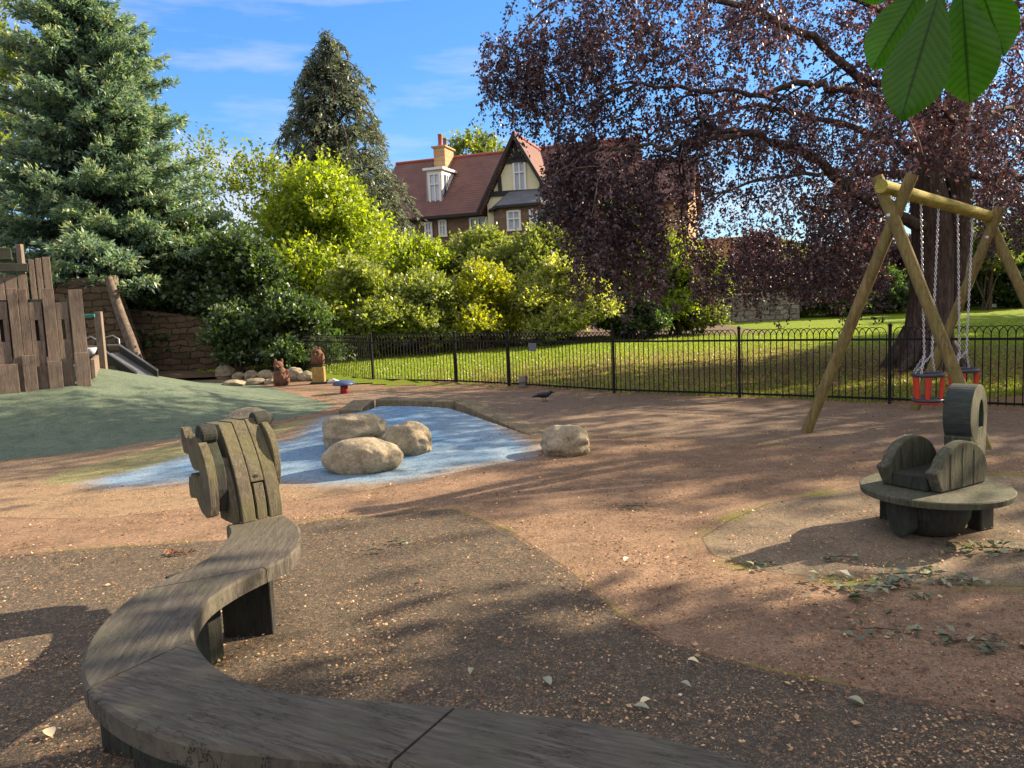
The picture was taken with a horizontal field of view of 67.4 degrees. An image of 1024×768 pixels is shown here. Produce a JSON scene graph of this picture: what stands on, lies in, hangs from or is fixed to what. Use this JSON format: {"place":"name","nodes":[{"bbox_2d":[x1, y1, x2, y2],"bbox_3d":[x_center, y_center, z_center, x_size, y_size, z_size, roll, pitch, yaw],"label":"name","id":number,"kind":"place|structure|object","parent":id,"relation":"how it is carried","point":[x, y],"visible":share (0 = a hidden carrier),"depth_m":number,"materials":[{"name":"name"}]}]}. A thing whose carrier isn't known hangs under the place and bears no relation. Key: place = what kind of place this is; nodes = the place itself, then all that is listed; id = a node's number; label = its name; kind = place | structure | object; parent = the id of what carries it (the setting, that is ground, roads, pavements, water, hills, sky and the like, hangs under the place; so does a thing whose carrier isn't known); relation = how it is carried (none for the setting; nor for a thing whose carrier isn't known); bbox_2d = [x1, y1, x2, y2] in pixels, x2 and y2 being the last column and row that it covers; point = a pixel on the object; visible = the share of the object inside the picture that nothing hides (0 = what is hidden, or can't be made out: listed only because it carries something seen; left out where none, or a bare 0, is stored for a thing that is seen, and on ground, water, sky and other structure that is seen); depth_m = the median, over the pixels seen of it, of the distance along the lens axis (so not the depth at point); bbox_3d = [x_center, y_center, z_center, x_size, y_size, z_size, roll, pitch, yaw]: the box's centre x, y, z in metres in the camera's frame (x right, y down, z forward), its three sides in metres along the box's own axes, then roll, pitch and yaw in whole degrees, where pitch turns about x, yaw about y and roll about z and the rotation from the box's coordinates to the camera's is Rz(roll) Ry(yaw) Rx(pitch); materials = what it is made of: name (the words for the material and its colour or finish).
{"place":"outdoors","nodes":[
{"label":"outdoors","id":0,"kind":"place"},
{"bbox_2d":[13,324,774,378],"bbox_3d":[-6.540,-2.835,40.834,31.175,1.019,42.119,-2,6,0],"label":"planting bed","id":1,"kind":"object","parent":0,"point":[184,374],"visible":0.05,"depth_m":26.72,"materials":[{"name":"soil"}]},
{"bbox_2d":[0,198,26,273],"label":"olive conifer","id":2,"kind":"object","parent":1,"relation":"on","point":[8,229],"depth_m":26.72,"materials":[{"name":"green plant"}]},
{"bbox_2d":[0,0,50,211],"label":"airy tree","id":3,"kind":"object","parent":1,"relation":"on","point":[4,76],"visible":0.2,"depth_m":32.43,"materials":[{"name":"green plant"}]},
{"bbox_2d":[0,0,233,299],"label":"spruce tree","id":4,"kind":"object","parent":1,"relation":"on","point":[90,80],"visible":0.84,"depth_m":21.18,"materials":[{"name":"green plant"}]},
{"bbox_2d":[101,189,224,361],"bbox_3d":[-10.448,-3.167,23.287,4.923,5.532,4.849,0,6,22],"label":"green bush","id":5,"kind":"object","parent":1,"relation":"on","point":[170,294],"visible":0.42,"depth_m":21.96,"materials":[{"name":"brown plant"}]},
{"bbox_2d":[128,308,223,379],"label":"garden wall","id":6,"kind":"structure","parent":1,"relation":"on","point":[180,328],"depth_m":21.55,"materials":[{"name":"brown stone"}]},
{"bbox_2d":[167,121,290,248],"bbox_3d":[-11.121,-5.243,28.215,6.112,8.462,5.814,-2,6,0],"label":"leafy tree","id":7,"kind":"object","parent":1,"relation":"on","point":[212,156],"visible":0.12,"depth_m":28.00,"materials":[{"name":"green plant"}]},
{"bbox_2d":[185,295,277,371],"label":"green bush","id":8,"kind":"object","parent":1,"relation":"on","point":[233,344],"visible":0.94,"depth_m":20.16,"materials":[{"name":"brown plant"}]},
{"bbox_2d":[177,218,300,365],"bbox_3d":[-7.972,-2.599,22.442,3.656,4.373,2.958,-2,6,0],"label":"green bush","id":9,"kind":"object","parent":1,"relation":"on","point":[241,264],"visible":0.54,"depth_m":21.78,"materials":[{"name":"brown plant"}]},
{"bbox_2d":[213,136,307,282],"bbox_3d":[-8.725,-4.905,27.712,3.743,7.710,3.508,-8,8,-42],"label":"leafy tree","id":10,"kind":"object","parent":1,"relation":"on","point":[261,166],"visible":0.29,"depth_m":26.92,"materials":[{"name":"green plant"}]},
{"bbox_2d":[245,284,355,368],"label":"green bush","id":11,"kind":"object","parent":1,"relation":"on","point":[292,315],"visible":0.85,"depth_m":20.34,"materials":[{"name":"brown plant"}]},
{"bbox_2d":[238,143,422,352],"bbox_3d":[-6.440,-4.420,25.674,7.800,7.093,7.008,-2,6,0],"label":"maple tree","id":12,"kind":"object","parent":1,"relation":"on","point":[323,210],"visible":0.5,"depth_m":24.72,"materials":[{"name":"green plant"}]},
{"bbox_2d":[263,27,425,271],"bbox_3d":[-6.850,-8.104,32.419,8.092,13.086,8.062,-2,6,0],"label":"drooping conifer","id":13,"kind":"object","parent":1,"relation":"on","point":[318,111],"visible":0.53,"depth_m":31.32,"materials":[{"name":"green plant"}]},
{"bbox_2d":[308,248,423,359],"bbox_3d":[-4.758,-2.377,23.419,4.082,3.434,3.481,-2,6,0],"label":"green bush","id":14,"kind":"object","parent":1,"relation":"on","point":[381,311],"visible":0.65,"depth_m":22.91,"materials":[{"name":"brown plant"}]},
{"bbox_2d":[383,227,456,345],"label":"olive bush","id":15,"kind":"object","parent":1,"relation":"on","point":[434,253],"visible":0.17,"depth_m":26.96,"materials":[{"name":"green plant"}]},
{"bbox_2d":[372,262,485,353],"bbox_3d":[-2.667,-2.353,24.188,3.119,3.019,4.054,1,7,31],"label":"green bush","id":16,"kind":"object","parent":1,"relation":"on","point":[426,290],"visible":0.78,"depth_m":23.64,"materials":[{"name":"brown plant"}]},
{"bbox_2d":[437,217,519,339],"bbox_3d":[-0.908,-3.852,28.883,6.419,4.707,4.703,-2,6,0],"label":"olive bush","id":17,"kind":"object","parent":1,"relation":"on","point":[488,243],"visible":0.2,"depth_m":28.26,"materials":[{"name":"green plant"}]},
{"bbox_2d":[438,256,535,349],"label":"golden bush","id":18,"kind":"object","parent":1,"relation":"on","point":[492,289],"visible":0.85,"depth_m":24.49,"materials":[{"name":"yellow plant"}]},
{"bbox_2d":[496,221,593,340],"bbox_3d":[0.890,-3.652,27.780,4.514,4.427,4.161,-2,6,0],"label":"olive bush","id":19,"kind":"object","parent":1,"relation":"on","point":[537,249],"visible":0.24,"depth_m":26.93,"materials":[{"name":"green plant"}]},
{"bbox_2d":[534,198,585,238],"bbox_3d":[1.981,-4.672,30.756,2.206,5.563,2.132,2,7,35],"label":"cypress tree","id":20,"kind":"object","parent":1,"relation":"on","point":[541,217],"visible":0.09,"depth_m":30.12,"materials":[{"name":"green plant"}]},
{"bbox_2d":[504,250,625,345],"bbox_3d":[1.591,-2.873,25.803,4.271,3.296,4.024,-2,6,0],"label":"bush","id":21,"kind":"object","parent":1,"relation":"on","point":[547,307],"visible":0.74,"depth_m":24.90,"materials":[{"name":"green plant"}]},
{"bbox_2d":[588,200,642,335],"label":"green bush","id":22,"kind":"object","parent":1,"relation":"on","point":[623,278],"visible":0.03,"depth_m":28.41,"materials":[{"name":"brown plant"}]},
{"bbox_2d":[589,282,674,339],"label":"green bush","id":23,"kind":"object","parent":1,"relation":"on","point":[641,322],"visible":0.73,"depth_m":26.06,"materials":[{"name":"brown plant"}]},
{"bbox_2d":[630,227,735,334],"bbox_3d":[6.204,-3.728,27.924,3.932,4.096,3.763,-2,6,0],"label":"green bush","id":24,"kind":"object","parent":1,"relation":"on","point":[680,296],"visible":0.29,"depth_m":26.93,"materials":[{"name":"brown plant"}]},
{"bbox_2d":[671,285,734,333],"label":"green bush","id":25,"kind":"object","parent":1,"relation":"on","point":[703,321],"visible":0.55,"depth_m":27.36,"materials":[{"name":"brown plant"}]},
{"bbox_2d":[0,363,1023,767],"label":"play surface","id":26,"kind":"object","parent":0,"point":[98,425],"visible":0.73,"depth_m":4.73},
{"bbox_2d":[43,726,55,736],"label":"fallen leaf","id":27,"kind":"object","parent":26,"relation":"on","point":[50,731],"visible":1,"depth_m":3.00,"materials":[{"name":"white plant"}]},
{"bbox_2d":[0,244,107,393],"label":"wooden fort","id":28,"kind":"structure","parent":26,"relation":"on","point":[42,334],"depth_m":11.98,"materials":[{"name":"brown wood"}]},
{"bbox_2d":[87,347,96,355],"bbox_3d":[-8.280,-0.627,15.078,0.280,0.165,0.280,-2,6,0],"label":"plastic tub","id":29,"kind":"object","parent":28,"relation":"on","point":[92,351],"visible":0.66,"depth_m":15.01,"materials":[{"name":"white plastic"}]},
{"bbox_2d":[37,275,145,369],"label":"stone buttress","id":30,"kind":"structure","parent":26,"relation":"on","point":[108,300],"depth_m":20.15,"materials":[{"name":"brown stone"}]},
{"bbox_2d":[86,335,158,376],"bbox_3d":[-7.960,-0.544,15.693,1.448,0.928,0.627,0,6,21],"label":"metal slide","id":31,"kind":"object","parent":26,"relation":"on","point":[126,360],"visible":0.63,"depth_m":15.72,"materials":[{"name":"metal"}]},
{"bbox_2d":[164,548,196,555],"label":"leaf sprig","id":32,"kind":"object","parent":26,"relation":"on","point":[172,550],"visible":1,"depth_m":5.24,"materials":[{"name":"brown plant"}]},
{"bbox_2d":[215,364,235,378],"bbox_3d":[-7.653,-0.300,20.515,0.558,0.471,0.417,-2,6,0],"label":"boulder","id":33,"kind":"object","parent":26,"relation":"on","point":[225,370],"visible":0.66,"depth_m":20.35,"materials":[{"name":"stone"}]},
{"bbox_2d":[221,379,245,385],"bbox_3d":[-6.459,-0.008,17.804,0.556,0.185,0.434,-2,6,0],"label":"boulder","id":34,"kind":"object","parent":26,"relation":"on","point":[235,382],"visible":0.79,"depth_m":17.65,"materials":[{"name":"stone"}]},
{"bbox_2d":[232,372,244,379],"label":"boulder","id":35,"kind":"object","parent":26,"relation":"on","point":[237,375],"visible":0.75,"depth_m":19.99,"materials":[{"name":"stone"}]},
{"bbox_2d":[227,407,273,424],"bbox_3d":[-3.377,0.469,9.893,0.613,0.357,0.484,-2,6,0],"label":"boulder","id":36,"kind":"object","parent":26,"relation":"on","point":[245,411],"visible":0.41,"depth_m":9.77,"materials":[{"name":"stone"}]},
{"bbox_2d":[243,370,257,379],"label":"boulder","id":37,"kind":"object","parent":26,"relation":"on","point":[248,374],"visible":0.72,"depth_m":19.84,"materials":[{"name":"stone"}]},
{"bbox_2d":[245,378,264,384],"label":"boulder","id":38,"kind":"object","parent":26,"relation":"on","point":[254,381],"visible":0.79,"depth_m":18.24,"materials":[{"name":"stone"}]},
{"bbox_2d":[257,370,273,378],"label":"boulder","id":39,"kind":"object","parent":26,"relation":"on","point":[266,374],"visible":0.73,"depth_m":19.64,"materials":[{"name":"stone"}]},
{"bbox_2d":[264,378,273,384],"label":"boulder","id":40,"kind":"object","parent":26,"relation":"on","point":[268,381],"visible":0.72,"depth_m":18.20,"materials":[{"name":"stone"}]},
{"bbox_2d":[273,358,289,385],"bbox_3d":[-5.344,-0.253,17.756,0.376,0.673,0.326,-2,6,0],"label":"carved cat","id":41,"kind":"object","parent":26,"relation":"on","point":[281,376],"visible":0.97,"depth_m":17.66},
{"bbox_2d":[288,367,302,380],"bbox_3d":[-5.363,-0.209,18.918,0.438,0.428,0.360,-2,6,0],"label":"boulder","id":42,"kind":"object","parent":26,"relation":"on","point":[294,372],"visible":0.49,"depth_m":18.78,"materials":[{"name":"stone"}]},
{"bbox_2d":[298,371,311,380],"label":"boulder","id":43,"kind":"object","parent":26,"relation":"on","point":[305,376],"visible":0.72,"depth_m":18.63,"materials":[{"name":"stone"}]},
{"bbox_2d":[310,347,327,384],"bbox_3d":[-4.496,-0.433,17.817,0.380,0.860,0.360,-3,6,-6],"label":"carved owl","id":44,"kind":"object","parent":26,"relation":"on","point":[318,367],"visible":1,"depth_m":17.71,"materials":[{"name":"brown wood"}]},
{"bbox_2d":[332,380,354,393],"bbox_3d":[-3.364,0.065,15.387,0.450,0.295,0.450,-2,6,0],"label":"mushroom stool","id":45,"kind":"object","parent":26,"relation":"on","point":[343,384],"visible":0.96,"depth_m":15.30,"materials":[{"name":"blue paint"}]},
{"bbox_2d":[322,413,386,448],"bbox_3d":[-1.706,0.545,8.401,0.693,0.472,0.577,-2,6,0],"label":"boulder","id":46,"kind":"object","parent":26,"relation":"on","point":[336,428],"visible":0.65,"depth_m":8.20,"materials":[{"name":"stone"}]},
{"bbox_2d":[320,437,403,474],"bbox_3d":[-1.456,0.714,7.493,0.801,0.384,0.479,-2,6,0],"label":"boulder","id":47,"kind":"object","parent":26,"relation":"on","point":[363,455],"visible":0.94,"depth_m":7.32,"materials":[{"name":"stone"}]},
{"bbox_2d":[374,536,413,543],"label":"leaf sprig","id":48,"kind":"object","parent":26,"relation":"on","point":[404,541],"visible":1,"depth_m":5.27,"materials":[{"name":"brown plant"}]},
{"bbox_2d":[384,421,431,455],"bbox_3d":[-1.097,0.588,8.067,0.510,0.407,0.438,-2,6,0],"label":"boulder","id":49,"kind":"object","parent":26,"relation":"on","point":[410,438],"visible":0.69,"depth_m":7.92,"materials":[{"name":"stone"}]},
{"bbox_2d":[82,411,759,767],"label":"serpent bench","id":50,"kind":"object","parent":26,"relation":"on","point":[160,690],"visible":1,"depth_m":2.33,"materials":[{"name":"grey wood"}]},
{"bbox_2d":[339,397,545,435],"bbox_3d":[-0.792,0.455,10.072,3.267,0.431,1.038,1,7,30],"label":"timber edging","id":51,"kind":"object","parent":26,"relation":"on","point":[480,410],"visible":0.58,"depth_m":10.24,"materials":[{"name":"wood"}]},
{"bbox_2d":[0,368,1023,767],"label":"leaf litter","id":52,"kind":"object","parent":26,"relation":"on","point":[796,716],"visible":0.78,"depth_m":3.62,"materials":[{"name":"brown plant"}]},
{"bbox_2d":[531,391,553,401],"bbox_3d":[0.516,0.205,12.710,0.391,0.179,0.101,-2,6,0],"label":"crow","id":53,"kind":"object","parent":26,"relation":"on","point":[544,394],"visible":1,"depth_m":12.68,"materials":[{"name":"black"}]},
{"bbox_2d":[543,676,551,684],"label":"fallen leaf","id":54,"kind":"object","parent":26,"relation":"on","point":[548,679],"visible":1,"depth_m":3.24,"materials":[{"name":"white plant"}]},
{"bbox_2d":[540,425,589,456],"bbox_3d":[0.552,0.611,7.958,0.515,0.388,0.410,-2,6,0],"label":"boulder","id":55,"kind":"object","parent":26,"relation":"on","point":[566,440],"visible":0.91,"depth_m":7.81,"materials":[{"name":"stone"}]},
{"bbox_2d":[617,502,652,508],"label":"leaf sprig","id":56,"kind":"object","parent":26,"relation":"on","point":[626,506],"visible":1,"depth_m":5.92,"materials":[{"name":"brown plant"}]},
{"bbox_2d":[634,702,649,708],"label":"fallen leaf","id":57,"kind":"object","parent":26,"relation":"on","point":[641,704],"visible":1,"depth_m":3.00,"materials":[{"name":"white plant"}]},
{"bbox_2d":[640,696,649,701],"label":"fallen leaf","id":58,"kind":"object","parent":26,"relation":"on","point":[644,698],"visible":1,"depth_m":3.04,"materials":[{"name":"white plant"}]},
{"bbox_2d":[745,559,790,569],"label":"leaf sprig","id":59,"kind":"object","parent":26,"relation":"on","point":[760,563],"visible":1,"depth_m":4.52,"materials":[{"name":"brown plant"}]},
{"bbox_2d":[801,552,860,560],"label":"leaf sprig","id":60,"kind":"object","parent":26,"relation":"on","point":[853,554],"visible":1,"depth_m":4.59,"materials":[{"name":"green plant"}]},
{"bbox_2d":[849,695,863,703],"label":"fallen leaf","id":61,"kind":"object","parent":26,"relation":"on","point":[857,698],"visible":1,"depth_m":2.98,"materials":[{"name":"white plant"}]},
{"bbox_2d":[803,568,941,612],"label":"leaf sprig","id":62,"kind":"object","parent":26,"relation":"on","point":[877,583],"visible":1,"depth_m":4.12,"materials":[{"name":"green plant"}]},
{"bbox_2d":[834,616,937,639],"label":"leaf sprig","id":63,"kind":"object","parent":26,"relation":"on","point":[870,632],"visible":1,"depth_m":3.59,"materials":[{"name":"green plant"}]},
{"bbox_2d":[865,560,955,584],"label":"leaf sprig","id":64,"kind":"object","parent":26,"relation":"on","point":[903,571],"visible":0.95,"depth_m":4.29,"materials":[{"name":"green plant"}]},
{"bbox_2d":[800,172,1023,449],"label":"timber swing","id":65,"kind":"object","parent":26,"relation":"on","point":[903,193],"visible":0.88,"depth_m":8.29,"materials":[{"name":"brown wood"}]},
{"bbox_2d":[910,204,945,404],"bbox_3d":[4.686,-0.887,8.636,0.366,2.257,0.359,-2,6,0],"label":"cradle swing","id":66,"kind":"object","parent":65,"relation":"hanging from","point":[928,398],"visible":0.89,"depth_m":8.64,"materials":[{"name":"plastic"}]},
{"bbox_2d":[946,214,979,387],"bbox_3d":[5.385,-0.919,9.153,0.366,2.206,0.359,-2,6,0],"label":"cradle swing","id":67,"kind":"object","parent":65,"relation":"hanging from","point":[967,369],"visible":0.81,"depth_m":9.15,"materials":[{"name":"rubber"}]},
{"bbox_2d":[859,383,1016,536],"bbox_3d":[2.830,0.497,5.127,0.998,0.945,1.052,-2,6,0],"label":"round rider seat","id":68,"kind":"object","parent":26,"relation":"on","point":[917,485],"visible":1,"depth_m":5.00,"materials":[{"name":"grey wood"}]},
{"bbox_2d":[920,570,990,587],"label":"leaf sprig","id":69,"kind":"object","parent":26,"relation":"on","point":[962,579],"visible":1,"depth_m":4.14,"materials":[{"name":"green plant"}]},
{"bbox_2d":[914,625,1023,653],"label":"leaf sprig","id":70,"kind":"object","parent":26,"relation":"on","point":[989,644],"visible":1,"depth_m":3.43,"materials":[{"name":"green plant"}]},
{"bbox_2d":[931,539,1023,559],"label":"leaf sprig","id":71,"kind":"object","parent":26,"relation":"on","point":[990,553],"visible":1,"depth_m":4.64,"materials":[{"name":"green plant"}]},
{"bbox_2d":[0,0,1023,262],"label":"sky","id":72,"kind":"structure","parent":0,"point":[236,63],"materials":[{"name":"blue"}]},
{"bbox_2d":[197,306,1023,408],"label":"lawn","id":73,"kind":"structure","parent":0,"point":[1004,313],"depth_m":18.73,"materials":[{"name":"green plant"}]},
{"bbox_2d":[296,323,1023,406],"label":"bow top railing","id":74,"kind":"object","parent":73,"relation":"on","point":[889,339],"visible":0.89,"depth_m":12.38,"materials":[{"name":"black metal"}]},
{"bbox_2d":[508,332,612,390],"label":"iron gate","id":75,"kind":"structure","parent":74,"relation":"attached to","point":[523,381],"depth_m":14.33,"materials":[{"name":"black metal"}]},
{"bbox_2d":[468,0,1023,371],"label":"copper beech","id":76,"kind":"object","parent":73,"relation":"on","point":[938,153],"visible":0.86,"depth_m":13.08,"materials":[{"name":"purple plant"}]},
{"bbox_2d":[725,280,768,293],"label":"hedge bush","id":77,"kind":"object","parent":73,"relation":"on","point":[742,285],"visible":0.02,"depth_m":35.10,"materials":[{"name":"green plant"}]},
{"bbox_2d":[488,343,1022,406],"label":"beech litter","id":78,"kind":"object","parent":73,"relation":"on","point":[803,365],"visible":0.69,"depth_m":15.04,"materials":[{"name":"brown plant"}]},
{"bbox_2d":[718,224,793,291],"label":"hedge bush","id":79,"kind":"object","parent":73,"relation":"on","point":[757,236],"visible":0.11,"depth_m":37.11,"materials":[{"name":"green plant"}]},
{"bbox_2d":[716,292,799,322],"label":"rubble wall","id":80,"kind":"structure","parent":73,"relation":"on","point":[782,314],"depth_m":33.90,"materials":[{"name":"grey stone"}]},
{"bbox_2d":[769,276,826,316],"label":"hedge bush","id":81,"kind":"object","parent":73,"relation":"on","point":[804,312],"visible":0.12,"depth_m":35.33,"materials":[{"name":"green plant"}]},
{"bbox_2d":[785,248,874,316],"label":"hedge bush","id":82,"kind":"object","parent":73,"relation":"on","point":[847,309],"visible":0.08,"depth_m":34.55,"materials":[{"name":"green plant"}]},
{"bbox_2d":[839,263,908,313],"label":"hedge bush","id":83,"kind":"object","parent":73,"relation":"on","point":[898,295],"visible":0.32,"depth_m":35.88,"materials":[{"name":"green plant"}]},
{"bbox_2d":[885,233,910,280],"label":"hedge bush","id":84,"kind":"object","parent":73,"relation":"on","point":[899,263],"visible":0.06,"depth_m":38.98,"materials":[{"name":"green plant"}]},
{"bbox_2d":[908,272,998,306],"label":"hedge bush","id":85,"kind":"object","parent":73,"relation":"on","point":[975,295],"visible":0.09,"depth_m":35.47,"materials":[{"name":"green plant"}]},
{"bbox_2d":[971,221,1016,303],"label":"hedge bush","id":86,"kind":"object","parent":73,"relation":"on","point":[980,301],"depth_m":39.31,"materials":[{"name":"green plant"}]},
{"bbox_2d":[968,227,1023,309],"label":"young tree","id":87,"kind":"object","parent":73,"relation":"on","point":[990,284],"visible":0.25,"depth_m":34.63,"materials":[{"name":"green plant"}]},
{"bbox_2d":[977,253,1023,307],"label":"hedge bush","id":88,"kind":"object","parent":73,"relation":"on","point":[1007,296],"visible":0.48,"depth_m":35.29,"materials":[{"name":"green plant"}]},
{"bbox_2d":[992,218,1023,303],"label":"hedge bush","id":89,"kind":"object","parent":73,"relation":"on","point":[1017,249],"visible":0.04,"depth_m":37.49,"materials":[{"name":"green plant"}]},
{"bbox_2d":[405,302,1004,340],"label":"bank","id":90,"kind":"structure","parent":0,"point":[977,304],"depth_m":38.98,"materials":[{"name":"green plant"}]},
{"bbox_2d":[442,124,506,155],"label":"garden tree","id":91,"kind":"object","parent":90,"relation":"on","point":[479,143],"visible":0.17,"depth_m":59.22,"materials":[{"name":"green plant"}]},
{"bbox_2d":[385,131,701,271],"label":"villa","id":92,"kind":"object","parent":90,"relation":"on","point":[447,189],"visible":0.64,"depth_m":45.70,"materials":[{"name":"brown stone"}]},
{"bbox_2d":[424,221,432,241],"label":"window","id":93,"kind":"structure","parent":92,"relation":"in","point":[428,229],"depth_m":46.17,"materials":[{"name":"white glass"}]},
{"bbox_2d":[438,219,447,236],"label":"window","id":94,"kind":"structure","parent":92,"relation":"in","point":[442,223],"depth_m":45.91,"materials":[{"name":"white glass"}]},
{"bbox_2d":[469,216,487,230],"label":"window","id":95,"kind":"structure","parent":92,"relation":"in","point":[479,220],"depth_m":45.22,"materials":[{"name":"white glass"}]},
{"bbox_2d":[506,210,521,230],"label":"window","id":96,"kind":"structure","parent":92,"relation":"in","point":[513,217],"depth_m":42.08,"materials":[{"name":"white glass"}]},
{"bbox_2d":[512,162,526,189],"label":"window","id":97,"kind":"structure","parent":92,"relation":"in","point":[518,169],"depth_m":42.85,"materials":[{"name":"white glass"}]},
{"bbox_2d":[529,209,537,226],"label":"window","id":98,"kind":"structure","parent":92,"relation":"in","point":[530,213],"depth_m":41.73,"materials":[{"name":"white glass"}]},
{"bbox_2d":[698,236,806,274],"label":"roof","id":99,"kind":"structure","parent":90,"relation":"on","point":[725,250],"depth_m":45.46,"materials":[{"name":"brown tile"}]},
{"bbox_2d":[778,239,830,293],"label":"background tree","id":100,"kind":"object","parent":90,"relation":"on","point":[797,248],"visible":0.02,"depth_m":43.50,"materials":[{"name":"plant"}]},
{"bbox_2d":[973,174,1023,254],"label":"background tree","id":101,"kind":"object","parent":90,"relation":"on","point":[1005,211],"visible":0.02,"depth_m":50.72,"materials":[{"name":"brown plant"}]},
{"bbox_2d":[862,0,1020,119],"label":"chestnut spray","id":102,"kind":"object","parent":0,"point":[923,53],"visible":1,"depth_m":0.91,"materials":[{"name":"green plant"}]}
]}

